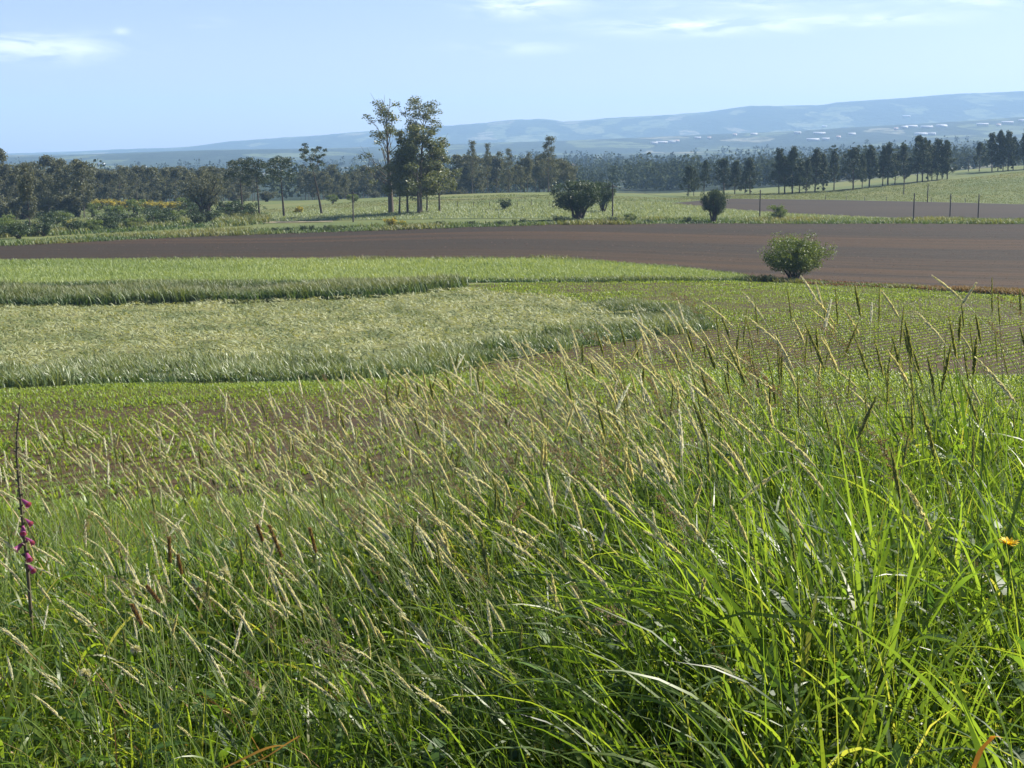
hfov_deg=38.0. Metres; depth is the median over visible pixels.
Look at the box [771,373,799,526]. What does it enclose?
upright flowering grass
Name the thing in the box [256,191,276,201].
understory bush
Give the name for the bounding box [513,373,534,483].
flowering grass
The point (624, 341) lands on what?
dense headed grass
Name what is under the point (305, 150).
pine tree
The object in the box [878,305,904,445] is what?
upright flowering grass
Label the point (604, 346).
panicle grass
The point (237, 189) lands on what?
wood tree
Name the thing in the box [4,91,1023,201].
hills
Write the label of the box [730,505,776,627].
flowering grass
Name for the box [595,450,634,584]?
panicle grass
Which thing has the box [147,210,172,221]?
shrub
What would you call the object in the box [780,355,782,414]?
dense headed grass
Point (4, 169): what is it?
wood tree
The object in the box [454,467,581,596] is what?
flowering grass
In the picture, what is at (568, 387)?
upright flowering grass
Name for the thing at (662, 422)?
flowering grass
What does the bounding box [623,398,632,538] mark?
upright flowering grass
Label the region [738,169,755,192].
windbreak pine
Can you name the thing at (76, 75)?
sky
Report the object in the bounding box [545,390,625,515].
flowering grass
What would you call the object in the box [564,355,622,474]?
flowering grass
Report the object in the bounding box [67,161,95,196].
wood tree
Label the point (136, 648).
clover
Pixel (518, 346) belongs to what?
flowering grass
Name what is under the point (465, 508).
flowering grass
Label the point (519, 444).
flowering grass
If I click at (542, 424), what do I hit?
flowering grass
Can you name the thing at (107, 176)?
wood tree
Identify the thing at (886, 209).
grey ploughed field
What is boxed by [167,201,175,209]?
gorse bush
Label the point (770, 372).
upright flowering grass
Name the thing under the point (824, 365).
upright flowering grass
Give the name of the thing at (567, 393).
flowering grass
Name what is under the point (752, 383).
upright flowering grass
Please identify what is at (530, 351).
flowering grass
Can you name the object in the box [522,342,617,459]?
flowering grass
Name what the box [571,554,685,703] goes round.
flowering grass
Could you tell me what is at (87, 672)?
clover
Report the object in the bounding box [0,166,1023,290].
ground
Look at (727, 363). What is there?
upright flowering grass
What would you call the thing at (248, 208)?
shrub
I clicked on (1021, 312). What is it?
panicle grass
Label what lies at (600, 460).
flowering grass
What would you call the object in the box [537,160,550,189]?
wood tree
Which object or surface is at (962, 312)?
upright flowering grass
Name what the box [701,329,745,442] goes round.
flowering grass
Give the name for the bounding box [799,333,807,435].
upright flowering grass
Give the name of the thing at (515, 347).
flowering grass
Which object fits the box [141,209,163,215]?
shrub
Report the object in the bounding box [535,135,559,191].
eucalyptus tree
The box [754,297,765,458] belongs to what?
upright flowering grass
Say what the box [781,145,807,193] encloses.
windbreak pine
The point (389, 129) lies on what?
eucalyptus tree
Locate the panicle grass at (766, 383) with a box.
[754,368,858,554]
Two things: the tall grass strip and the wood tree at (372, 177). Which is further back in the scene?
the wood tree at (372, 177)
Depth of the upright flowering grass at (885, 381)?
4.92 m
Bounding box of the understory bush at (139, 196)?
[123,191,148,200]
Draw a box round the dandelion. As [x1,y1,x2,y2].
[998,537,1018,767]
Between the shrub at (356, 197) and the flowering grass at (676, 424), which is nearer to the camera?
the flowering grass at (676, 424)
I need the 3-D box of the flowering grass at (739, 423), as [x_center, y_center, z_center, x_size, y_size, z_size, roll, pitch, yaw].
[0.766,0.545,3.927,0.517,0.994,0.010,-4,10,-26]
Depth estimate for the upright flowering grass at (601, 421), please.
4.03 m
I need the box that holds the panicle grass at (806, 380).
[799,374,895,505]
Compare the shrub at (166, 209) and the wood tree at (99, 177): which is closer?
the shrub at (166, 209)
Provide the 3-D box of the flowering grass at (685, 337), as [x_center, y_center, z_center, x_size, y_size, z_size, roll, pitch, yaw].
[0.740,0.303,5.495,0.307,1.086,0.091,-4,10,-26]
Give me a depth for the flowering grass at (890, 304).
5.24 m
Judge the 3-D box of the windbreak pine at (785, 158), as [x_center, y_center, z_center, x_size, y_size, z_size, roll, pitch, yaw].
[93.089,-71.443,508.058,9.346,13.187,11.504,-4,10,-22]
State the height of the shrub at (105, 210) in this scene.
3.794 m
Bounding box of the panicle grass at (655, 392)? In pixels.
[646,377,702,501]
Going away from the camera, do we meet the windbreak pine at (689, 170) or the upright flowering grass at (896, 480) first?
the upright flowering grass at (896, 480)
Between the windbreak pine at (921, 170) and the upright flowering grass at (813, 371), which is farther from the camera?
the windbreak pine at (921, 170)
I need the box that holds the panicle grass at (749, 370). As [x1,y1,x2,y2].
[743,353,762,500]
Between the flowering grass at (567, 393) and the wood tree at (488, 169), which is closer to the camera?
the flowering grass at (567, 393)
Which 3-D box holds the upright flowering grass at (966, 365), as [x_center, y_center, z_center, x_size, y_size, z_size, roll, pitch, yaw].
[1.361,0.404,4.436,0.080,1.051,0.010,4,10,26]
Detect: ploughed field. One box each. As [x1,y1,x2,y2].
[0,223,1023,288]
[675,199,1023,218]
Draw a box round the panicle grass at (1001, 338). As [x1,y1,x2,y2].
[987,320,1023,375]
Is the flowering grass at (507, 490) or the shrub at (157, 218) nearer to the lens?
the flowering grass at (507, 490)
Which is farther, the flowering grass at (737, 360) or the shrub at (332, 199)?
the shrub at (332, 199)
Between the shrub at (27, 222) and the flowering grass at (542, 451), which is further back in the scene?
the shrub at (27, 222)
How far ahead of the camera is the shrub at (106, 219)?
317.83 m
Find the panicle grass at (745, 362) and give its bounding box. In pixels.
[715,343,822,446]
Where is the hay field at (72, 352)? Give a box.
[0,291,711,387]
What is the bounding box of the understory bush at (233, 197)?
[227,194,240,200]
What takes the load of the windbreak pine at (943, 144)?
on the ground at (877, 182)
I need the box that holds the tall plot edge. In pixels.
[0,310,724,388]
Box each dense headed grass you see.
[435,448,460,657]
[581,344,587,474]
[589,358,619,480]
[597,353,619,481]
[619,323,645,447]
[634,337,651,455]
[639,364,644,446]
[652,442,680,566]
[659,406,677,500]
[666,398,672,488]
[686,328,713,449]
[693,402,742,577]
[700,367,725,482]
[702,336,729,458]
[705,341,736,449]
[726,329,739,464]
[772,378,780,467]
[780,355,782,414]
[913,350,930,413]
[954,314,961,433]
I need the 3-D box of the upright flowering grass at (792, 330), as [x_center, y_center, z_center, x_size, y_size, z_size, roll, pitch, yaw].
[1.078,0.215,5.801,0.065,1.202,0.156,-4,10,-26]
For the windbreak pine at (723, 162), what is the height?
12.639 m
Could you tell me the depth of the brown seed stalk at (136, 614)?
2.92 m
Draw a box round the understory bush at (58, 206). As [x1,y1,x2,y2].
[37,192,85,215]
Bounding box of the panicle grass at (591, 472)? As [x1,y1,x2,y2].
[544,441,700,580]
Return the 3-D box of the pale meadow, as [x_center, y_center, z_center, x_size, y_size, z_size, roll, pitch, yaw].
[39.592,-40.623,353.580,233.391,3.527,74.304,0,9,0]
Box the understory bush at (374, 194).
[370,192,380,197]
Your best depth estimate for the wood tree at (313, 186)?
567.74 m
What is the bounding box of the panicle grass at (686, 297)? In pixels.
[671,292,784,444]
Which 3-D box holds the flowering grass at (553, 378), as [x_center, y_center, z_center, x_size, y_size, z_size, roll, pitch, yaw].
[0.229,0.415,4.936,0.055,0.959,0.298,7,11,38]
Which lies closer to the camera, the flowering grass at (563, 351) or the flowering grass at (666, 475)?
the flowering grass at (666, 475)
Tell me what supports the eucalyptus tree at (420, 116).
on the ground at (877, 182)
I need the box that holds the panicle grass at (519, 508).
[476,500,524,704]
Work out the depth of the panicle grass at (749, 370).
4.22 m
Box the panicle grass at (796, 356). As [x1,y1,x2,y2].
[745,333,914,494]
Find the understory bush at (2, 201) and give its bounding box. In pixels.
[0,195,11,217]
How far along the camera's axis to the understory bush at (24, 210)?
397.67 m
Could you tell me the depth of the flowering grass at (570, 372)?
5.08 m
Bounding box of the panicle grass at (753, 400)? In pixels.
[746,362,760,489]
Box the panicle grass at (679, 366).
[645,343,769,487]
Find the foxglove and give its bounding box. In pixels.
[13,404,35,672]
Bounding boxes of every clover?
[79,668,96,767]
[129,644,148,767]
[218,567,240,763]
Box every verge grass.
[0,215,1023,245]
[0,369,1023,767]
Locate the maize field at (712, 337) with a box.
[0,281,1023,554]
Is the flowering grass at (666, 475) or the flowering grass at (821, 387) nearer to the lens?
the flowering grass at (666, 475)
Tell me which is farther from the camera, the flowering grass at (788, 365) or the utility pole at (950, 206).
the utility pole at (950, 206)
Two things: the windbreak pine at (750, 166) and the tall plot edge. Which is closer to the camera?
the tall plot edge
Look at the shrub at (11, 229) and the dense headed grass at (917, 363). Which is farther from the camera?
the shrub at (11, 229)
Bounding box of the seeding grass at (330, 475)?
[0,289,1023,767]
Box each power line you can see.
[353,186,607,199]
[619,187,759,198]
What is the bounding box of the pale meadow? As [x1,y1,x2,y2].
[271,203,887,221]
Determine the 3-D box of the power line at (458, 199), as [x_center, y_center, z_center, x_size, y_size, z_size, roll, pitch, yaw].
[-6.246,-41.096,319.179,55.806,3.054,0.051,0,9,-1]
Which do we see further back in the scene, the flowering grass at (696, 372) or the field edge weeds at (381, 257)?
the field edge weeds at (381, 257)
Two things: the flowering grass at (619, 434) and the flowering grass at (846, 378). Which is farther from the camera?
the flowering grass at (846, 378)
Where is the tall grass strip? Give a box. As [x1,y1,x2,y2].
[0,272,470,307]
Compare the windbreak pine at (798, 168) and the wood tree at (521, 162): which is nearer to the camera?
the windbreak pine at (798, 168)
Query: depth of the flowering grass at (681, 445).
3.42 m
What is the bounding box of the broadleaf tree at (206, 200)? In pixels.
[181,166,224,215]
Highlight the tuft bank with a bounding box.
[588,295,712,326]
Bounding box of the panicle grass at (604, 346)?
[574,329,702,453]
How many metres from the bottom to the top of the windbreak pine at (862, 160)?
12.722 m
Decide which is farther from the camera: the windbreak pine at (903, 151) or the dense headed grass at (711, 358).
the windbreak pine at (903, 151)
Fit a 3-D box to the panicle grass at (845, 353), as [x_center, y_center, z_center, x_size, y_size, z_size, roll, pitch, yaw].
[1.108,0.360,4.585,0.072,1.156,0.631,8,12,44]
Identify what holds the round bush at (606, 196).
on the ground at (877, 182)
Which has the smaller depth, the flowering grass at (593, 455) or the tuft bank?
the flowering grass at (593, 455)
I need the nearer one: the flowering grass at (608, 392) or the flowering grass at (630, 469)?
the flowering grass at (630, 469)
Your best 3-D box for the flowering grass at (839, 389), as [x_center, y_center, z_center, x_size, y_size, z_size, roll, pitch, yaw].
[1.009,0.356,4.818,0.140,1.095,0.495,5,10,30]
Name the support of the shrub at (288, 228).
on the ground at (877, 182)
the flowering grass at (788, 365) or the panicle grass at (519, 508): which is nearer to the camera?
the panicle grass at (519, 508)
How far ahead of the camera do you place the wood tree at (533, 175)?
534.15 m
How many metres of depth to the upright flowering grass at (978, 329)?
4.98 m
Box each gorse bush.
[104,199,116,206]
[150,202,165,209]
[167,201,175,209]
[172,201,182,210]
[293,206,302,211]
[383,218,396,225]
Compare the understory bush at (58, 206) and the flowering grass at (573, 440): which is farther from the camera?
the understory bush at (58, 206)
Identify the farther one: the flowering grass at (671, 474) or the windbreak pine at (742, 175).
the windbreak pine at (742, 175)
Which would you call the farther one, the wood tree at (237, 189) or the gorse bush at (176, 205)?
the wood tree at (237, 189)
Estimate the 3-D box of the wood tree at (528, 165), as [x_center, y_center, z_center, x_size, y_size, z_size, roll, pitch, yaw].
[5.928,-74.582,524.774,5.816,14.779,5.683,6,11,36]
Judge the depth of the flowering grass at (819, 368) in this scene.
4.69 m
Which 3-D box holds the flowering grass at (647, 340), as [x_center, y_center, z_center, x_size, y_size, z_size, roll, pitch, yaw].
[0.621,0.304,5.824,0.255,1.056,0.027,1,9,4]
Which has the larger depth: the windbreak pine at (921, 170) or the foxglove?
the windbreak pine at (921, 170)
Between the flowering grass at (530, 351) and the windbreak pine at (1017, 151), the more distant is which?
the windbreak pine at (1017, 151)
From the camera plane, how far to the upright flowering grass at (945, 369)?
3.91 m
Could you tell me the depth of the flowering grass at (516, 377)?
5.19 m
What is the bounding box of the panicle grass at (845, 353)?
[816,322,890,462]
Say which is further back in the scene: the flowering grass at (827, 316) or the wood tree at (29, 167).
the wood tree at (29, 167)
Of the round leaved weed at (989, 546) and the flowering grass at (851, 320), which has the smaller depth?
the round leaved weed at (989, 546)
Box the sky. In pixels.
[0,0,1023,153]
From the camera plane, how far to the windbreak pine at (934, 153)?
543.49 m
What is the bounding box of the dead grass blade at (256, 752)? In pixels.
[224,745,311,767]
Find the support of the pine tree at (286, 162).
on the ground at (877, 182)
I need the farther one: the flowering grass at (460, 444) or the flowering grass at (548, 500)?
the flowering grass at (460, 444)
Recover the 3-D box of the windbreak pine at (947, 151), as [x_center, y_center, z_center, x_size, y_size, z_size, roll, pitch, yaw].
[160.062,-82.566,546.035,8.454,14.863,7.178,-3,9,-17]
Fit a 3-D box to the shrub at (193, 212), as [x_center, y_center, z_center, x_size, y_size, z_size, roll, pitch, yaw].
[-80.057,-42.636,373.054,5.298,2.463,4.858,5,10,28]
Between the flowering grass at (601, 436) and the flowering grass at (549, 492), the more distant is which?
the flowering grass at (601, 436)
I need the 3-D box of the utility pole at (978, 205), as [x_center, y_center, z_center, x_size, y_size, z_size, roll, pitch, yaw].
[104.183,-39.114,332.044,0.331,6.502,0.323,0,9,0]
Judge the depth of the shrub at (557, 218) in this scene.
296.71 m
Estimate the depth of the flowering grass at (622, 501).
3.42 m
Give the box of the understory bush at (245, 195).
[236,191,249,200]
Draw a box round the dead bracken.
[802,278,1023,294]
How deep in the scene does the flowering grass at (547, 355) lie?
5.48 m
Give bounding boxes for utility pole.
[349,191,356,221]
[609,184,616,215]
[759,190,760,215]
[913,193,914,221]
[949,194,951,216]
[977,194,979,217]
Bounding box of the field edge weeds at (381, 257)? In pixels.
[11,254,748,275]
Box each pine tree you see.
[221,157,253,212]
[241,156,271,213]
[261,155,301,215]
[298,143,326,213]
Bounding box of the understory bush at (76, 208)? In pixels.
[61,193,90,216]
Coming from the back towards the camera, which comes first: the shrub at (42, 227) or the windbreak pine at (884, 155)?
the windbreak pine at (884, 155)
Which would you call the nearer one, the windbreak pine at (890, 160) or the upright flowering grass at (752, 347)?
the upright flowering grass at (752, 347)
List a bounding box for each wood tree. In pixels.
[0,148,7,195]
[0,164,16,197]
[4,168,22,218]
[4,173,27,197]
[10,161,41,191]
[11,163,38,227]
[28,175,45,214]
[30,154,56,191]
[32,170,47,184]
[34,175,62,210]
[44,157,69,192]
[48,168,71,194]
[56,158,88,196]
[66,160,97,216]
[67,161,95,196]
[87,166,105,200]
[87,174,97,191]
[91,169,104,199]
[95,170,109,199]
[98,169,116,199]
[110,170,129,201]
[114,165,133,197]
[124,165,148,199]
[140,175,153,192]
[142,167,162,201]
[150,167,163,201]
[156,176,168,195]
[158,167,172,201]
[165,167,185,200]
[175,165,185,191]
[177,169,197,194]
[177,177,189,197]
[194,166,213,192]
[202,166,219,197]
[213,168,228,200]
[220,168,228,200]
[222,170,235,198]
[228,167,242,200]
[230,171,245,200]
[242,170,252,195]
[245,168,258,192]
[247,176,259,200]
[294,173,304,193]
[295,164,308,199]
[303,171,320,199]
[307,177,315,199]
[309,173,320,196]
[314,170,328,199]
[321,174,333,192]
[323,164,336,198]
[326,167,338,198]
[332,172,342,198]
[339,173,348,192]
[339,174,350,198]
[348,171,360,192]
[351,169,365,194]
[354,165,366,197]
[361,167,372,194]
[368,166,380,192]
[373,169,386,197]
[374,168,384,197]
[376,166,387,196]
[446,154,464,189]
[449,172,457,193]
[454,154,478,193]
[454,176,462,193]
[457,167,470,188]
[461,156,484,193]
[462,161,478,193]
[475,171,484,192]
[478,156,494,192]
[479,166,488,192]
[489,151,505,192]
[489,158,507,192]
[502,170,511,192]
[513,166,526,192]
[515,158,531,191]
[521,152,534,191]
[529,161,545,191]
[531,154,546,191]
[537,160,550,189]
[543,157,560,191]
[550,158,570,184]
[552,161,574,189]
[562,164,579,181]
[569,171,575,184]
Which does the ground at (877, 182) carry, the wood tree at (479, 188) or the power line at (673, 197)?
the wood tree at (479, 188)
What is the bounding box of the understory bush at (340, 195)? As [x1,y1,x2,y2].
[335,192,343,198]
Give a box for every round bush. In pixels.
[549,178,601,218]
[595,180,616,211]
[700,188,729,221]
[757,231,838,278]
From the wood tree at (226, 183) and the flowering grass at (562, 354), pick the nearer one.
the flowering grass at (562, 354)
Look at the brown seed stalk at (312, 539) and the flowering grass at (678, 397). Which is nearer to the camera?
the brown seed stalk at (312, 539)
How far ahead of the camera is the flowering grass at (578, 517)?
3.14 m
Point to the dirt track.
(287, 222)
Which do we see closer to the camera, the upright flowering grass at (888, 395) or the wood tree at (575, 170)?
the upright flowering grass at (888, 395)
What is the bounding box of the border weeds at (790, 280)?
[742,274,1018,295]
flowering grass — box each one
[445,493,585,670]
[446,428,539,611]
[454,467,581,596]
[456,471,556,638]
[459,518,525,671]
[463,414,558,569]
[475,461,557,584]
[479,392,567,518]
[479,531,510,759]
[492,531,648,713]
[495,520,630,669]
[501,367,598,487]
[501,425,597,571]
[502,476,538,624]
[509,336,578,465]
[511,340,558,489]
[512,439,546,573]
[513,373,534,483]
[514,368,588,486]
[516,367,597,448]
[519,343,558,451]
[520,431,614,630]
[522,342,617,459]
[523,436,544,593]
[524,339,563,480]
[528,412,615,544]
[530,368,577,474]
[530,420,538,533]
[532,362,622,453]
[533,387,612,479]
[540,483,596,652]
[542,377,617,510]
[543,348,582,466]
[543,400,574,552]
[545,377,595,462]
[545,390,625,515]
[545,470,568,672]
[548,371,586,478]
[550,349,619,474]
[552,382,625,514]
[554,427,651,528]
[555,338,605,454]
[556,338,589,446]
[558,357,614,453]
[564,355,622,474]
[564,370,587,534]
[566,358,650,444]
[566,371,570,502]
[569,488,628,700]
[570,325,601,451]
[571,400,612,577]
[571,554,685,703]
[572,364,668,489]
[572,383,630,584]
[572,394,675,521]
[573,341,591,449]
[574,405,654,563]
[576,405,652,554]
[580,412,630,596]
[581,476,723,715]
[583,354,646,468]
[583,399,715,538]
[584,326,651,452]
[584,371,662,455]
[584,447,658,531]
[585,387,630,533]
[588,354,667,463]
[589,357,654,458]
[590,348,670,463]
[590,391,633,541]
[591,316,678,461]
[591,353,675,476]
[596,331,635,472]
[596,402,621,535]
[597,424,622,549]
[598,478,714,639]
[599,374,619,488]
[599,447,608,578]
[601,379,650,506]
[602,339,678,443]
[603,352,614,467]
[605,414,656,525]
[606,335,631,444]
[607,341,687,475]
[608,358,650,435]
[608,396,643,529]
[609,384,628,482]
[609,410,660,504]
[609,446,653,622]
[611,345,639,410]
[614,370,654,487]
[618,409,692,518]
[622,372,641,537]
[622,442,627,538]
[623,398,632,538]
[626,353,704,448]
[626,437,736,603]
[628,406,673,556]
[629,466,785,669]
[629,500,707,616]
[630,460,682,521]
[632,318,725,439]
[632,372,715,545]
[634,305,669,460]
[635,447,662,633]
[637,324,682,477]
[637,361,723,486]
[639,371,655,505]
[640,325,713,432]
[640,339,647,445]
[641,328,692,475]
[644,354,684,467]
[644,443,734,570]
[644,531,761,666]
[645,341,666,447]
[646,354,686,465]
[648,409,724,503]
[648,451,732,593]
[650,367,705,447]
[650,375,676,461]
[653,330,700,471]
[653,444,714,667]
[654,326,736,440]
[656,433,686,517]
[659,374,758,490]
[663,464,670,533]
[664,302,699,364]
[664,310,715,430]
[666,373,706,484]
[667,347,710,490]
[667,502,785,729]
[671,412,701,508]
[671,482,702,591]
[676,297,701,454]
[676,382,680,548]
[678,322,716,438]
[678,341,728,469]
[678,408,688,763]
[682,319,748,435]
[682,377,809,545]
[685,406,730,525]
[686,326,778,464]
[687,364,757,452]
[688,374,709,567]
[690,359,791,508]
[690,367,725,547]
[693,500,711,627]
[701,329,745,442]
[702,302,805,439]
[705,408,733,439]
[706,440,716,615]
[708,440,798,596]
[716,316,725,426]
[717,305,777,442]
[718,389,749,469]
[720,351,780,445]
[722,334,770,488]
[722,440,828,700]
[724,412,827,546]
[726,354,731,437]
[728,345,777,497]
[730,386,795,476]
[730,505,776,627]
[734,347,748,434]
[734,355,807,429]
[735,309,756,446]
[741,412,817,520]
[742,291,814,445]
[744,310,766,419]
[745,315,864,475]
[748,341,758,461]
[748,373,830,467]
[752,360,767,450]
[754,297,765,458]
[756,326,808,420]
[763,342,784,443]
[764,390,787,524]
[765,381,770,523]
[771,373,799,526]
[771,426,892,583]
[773,334,839,511]
[776,331,787,500]
[776,354,825,440]
[777,349,784,495]
[779,347,828,474]
[784,323,858,428]
[784,496,809,675]
[787,287,800,431]
[788,369,816,467]
[788,508,876,694]
[792,319,837,468]
[795,457,883,595]
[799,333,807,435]
[800,276,859,424]
[802,299,831,486]
[804,323,892,494]
[808,287,841,435]
[808,307,886,406]
[808,328,818,437]
[811,363,835,431]
[812,301,825,440]
[814,298,867,408]
[814,350,820,483]
[815,281,843,429]
[815,327,820,435]
[815,338,830,432]
[819,336,870,492]
[823,336,852,470]
[823,395,877,547]
[832,367,884,419]
[834,395,849,477]
[835,432,860,539]
[842,307,891,424]
[844,367,850,438]
[849,388,939,524]
[853,335,891,464]
[854,285,871,440]
[858,286,880,430]
[864,388,870,513]
[865,302,872,436]
[870,332,895,479]
[874,339,890,412]
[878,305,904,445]
[880,290,942,425]
[880,342,951,510]
[882,364,889,507]
[884,362,895,491]
[886,349,955,523]
[890,449,914,635]
[891,336,916,478]
[899,499,918,600]
[903,330,926,480]
[904,321,924,484]
[905,484,979,712]
[908,353,922,505]
[910,397,913,509]
[913,361,930,409]
[915,311,1016,496]
[916,282,976,413]
[919,399,969,618]
[927,356,944,469]
[932,275,1023,380]
[939,339,945,434]
[948,316,962,398]
[961,303,968,404]
[961,334,1005,440]
[961,336,977,537]
[962,379,994,479]
[963,344,976,488]
[969,321,980,447]
[969,383,1003,471]
[969,436,974,622]
[975,313,989,426]
[991,278,1007,417]
[994,332,1001,422]
[997,292,1003,429]
[999,339,1019,440]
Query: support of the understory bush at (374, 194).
on the ground at (877, 182)
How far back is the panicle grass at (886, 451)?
3.04 m
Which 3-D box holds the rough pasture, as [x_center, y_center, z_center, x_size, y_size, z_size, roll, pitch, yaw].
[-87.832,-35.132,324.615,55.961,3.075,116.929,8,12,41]
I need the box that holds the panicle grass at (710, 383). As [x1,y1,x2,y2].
[704,376,786,560]
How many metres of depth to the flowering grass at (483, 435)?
4.36 m
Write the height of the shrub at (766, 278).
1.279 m
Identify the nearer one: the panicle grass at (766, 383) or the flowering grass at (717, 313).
the panicle grass at (766, 383)
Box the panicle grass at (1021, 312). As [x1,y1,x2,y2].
[994,293,1023,323]
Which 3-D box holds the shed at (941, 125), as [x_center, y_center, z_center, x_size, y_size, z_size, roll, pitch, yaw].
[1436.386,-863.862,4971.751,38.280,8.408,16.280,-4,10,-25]
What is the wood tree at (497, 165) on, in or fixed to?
on the ground at (877, 182)
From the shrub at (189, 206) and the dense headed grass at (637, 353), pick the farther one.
the shrub at (189, 206)
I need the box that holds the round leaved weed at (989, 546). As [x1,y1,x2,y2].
[966,540,995,717]
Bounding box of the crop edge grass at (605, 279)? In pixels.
[10,274,749,285]
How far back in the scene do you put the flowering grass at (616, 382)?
5.14 m
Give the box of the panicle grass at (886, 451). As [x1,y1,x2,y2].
[867,430,954,629]
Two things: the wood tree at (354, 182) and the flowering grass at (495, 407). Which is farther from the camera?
the wood tree at (354, 182)
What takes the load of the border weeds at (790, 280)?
on the ground at (877, 182)
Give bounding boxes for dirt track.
[167,221,332,226]
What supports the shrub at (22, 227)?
on the ground at (877, 182)
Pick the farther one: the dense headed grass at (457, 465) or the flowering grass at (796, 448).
the dense headed grass at (457, 465)
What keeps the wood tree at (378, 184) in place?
on the ground at (877, 182)
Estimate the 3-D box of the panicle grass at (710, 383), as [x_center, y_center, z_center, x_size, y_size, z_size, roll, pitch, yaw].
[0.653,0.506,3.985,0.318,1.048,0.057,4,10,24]
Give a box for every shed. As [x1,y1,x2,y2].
[656,141,667,143]
[806,138,818,140]
[813,132,824,134]
[905,125,917,127]
[914,132,927,134]
[936,124,946,126]
[976,123,988,125]
[1001,121,1013,123]
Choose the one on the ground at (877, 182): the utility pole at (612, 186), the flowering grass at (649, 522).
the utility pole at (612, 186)
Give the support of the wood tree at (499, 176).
on the ground at (877, 182)
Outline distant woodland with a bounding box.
[0,135,1023,198]
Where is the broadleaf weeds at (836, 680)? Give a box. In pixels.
[0,396,1023,767]
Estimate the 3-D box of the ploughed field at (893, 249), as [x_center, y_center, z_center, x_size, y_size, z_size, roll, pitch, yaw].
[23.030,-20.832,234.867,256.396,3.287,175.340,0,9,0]
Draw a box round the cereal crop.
[0,256,758,284]
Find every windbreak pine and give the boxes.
[678,164,695,196]
[685,167,701,195]
[696,159,711,189]
[712,158,735,193]
[724,160,743,193]
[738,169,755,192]
[741,157,759,193]
[765,156,799,193]
[768,147,789,192]
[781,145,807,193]
[787,161,809,192]
[798,158,817,192]
[805,147,829,191]
[814,152,832,190]
[825,148,839,189]
[840,147,865,189]
[854,153,867,188]
[864,144,882,187]
[876,145,890,185]
[878,142,901,185]
[886,153,907,183]
[900,143,911,178]
[907,135,929,181]
[912,144,940,181]
[918,140,939,180]
[925,143,940,180]
[926,137,949,179]
[937,143,949,178]
[939,139,958,178]
[973,142,989,171]
[981,132,1000,171]
[988,129,1005,170]
[996,135,1014,170]
[997,130,1019,170]
[1009,136,1020,169]
[1016,133,1023,169]
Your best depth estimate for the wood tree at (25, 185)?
295.55 m
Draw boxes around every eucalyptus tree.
[353,95,409,212]
[381,150,421,213]
[385,96,463,212]
[388,129,423,211]
[391,123,446,212]
[416,152,439,211]
[422,141,456,211]
[467,140,480,193]
[481,143,492,192]
[502,149,514,192]
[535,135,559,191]
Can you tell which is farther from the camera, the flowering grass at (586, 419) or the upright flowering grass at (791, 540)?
the flowering grass at (586, 419)
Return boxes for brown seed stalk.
[129,603,152,767]
[144,584,174,767]
[167,536,176,738]
[176,553,190,764]
[255,524,273,756]
[267,524,296,750]
[308,527,325,767]
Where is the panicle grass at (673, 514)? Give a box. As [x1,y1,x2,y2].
[655,493,710,571]
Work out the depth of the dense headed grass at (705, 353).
5.99 m
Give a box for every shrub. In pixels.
[0,217,12,225]
[0,220,12,226]
[0,222,32,238]
[0,224,8,234]
[2,215,14,219]
[6,222,33,234]
[18,220,36,225]
[32,221,55,235]
[36,211,67,224]
[37,216,55,224]
[52,210,70,222]
[52,219,83,229]
[83,218,103,231]
[86,202,100,216]
[87,213,126,225]
[97,204,120,214]
[103,211,118,215]
[103,222,119,228]
[104,204,127,215]
[120,212,140,221]
[122,216,143,228]
[125,198,146,214]
[137,207,157,213]
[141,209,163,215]
[143,211,175,222]
[145,204,159,209]
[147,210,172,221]
[153,207,178,212]
[170,210,185,221]
[175,201,199,210]
[176,197,195,208]
[184,209,199,215]
[186,212,206,222]
[199,209,220,221]
[213,199,251,213]
[230,201,267,214]
[280,226,294,230]
[325,194,338,202]
[327,225,336,231]
[346,194,358,201]
[496,198,511,208]
[548,215,565,220]
[604,216,618,220]
[623,213,637,220]
[756,274,775,281]
[766,204,787,218]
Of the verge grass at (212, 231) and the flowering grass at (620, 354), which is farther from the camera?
the verge grass at (212, 231)
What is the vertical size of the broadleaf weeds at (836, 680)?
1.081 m
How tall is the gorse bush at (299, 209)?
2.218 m
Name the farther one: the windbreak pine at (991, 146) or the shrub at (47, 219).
the windbreak pine at (991, 146)
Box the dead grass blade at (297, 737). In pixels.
[244,736,299,767]
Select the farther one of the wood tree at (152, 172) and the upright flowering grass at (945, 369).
the wood tree at (152, 172)
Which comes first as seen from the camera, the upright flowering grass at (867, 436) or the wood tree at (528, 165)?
the upright flowering grass at (867, 436)
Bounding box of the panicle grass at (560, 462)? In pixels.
[547,447,672,629]
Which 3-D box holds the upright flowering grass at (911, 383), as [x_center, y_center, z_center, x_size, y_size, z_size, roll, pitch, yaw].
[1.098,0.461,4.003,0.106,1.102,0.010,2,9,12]
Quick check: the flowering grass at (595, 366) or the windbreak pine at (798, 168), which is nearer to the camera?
the flowering grass at (595, 366)
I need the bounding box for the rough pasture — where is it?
[0,211,271,237]
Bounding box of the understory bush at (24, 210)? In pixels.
[2,197,41,219]

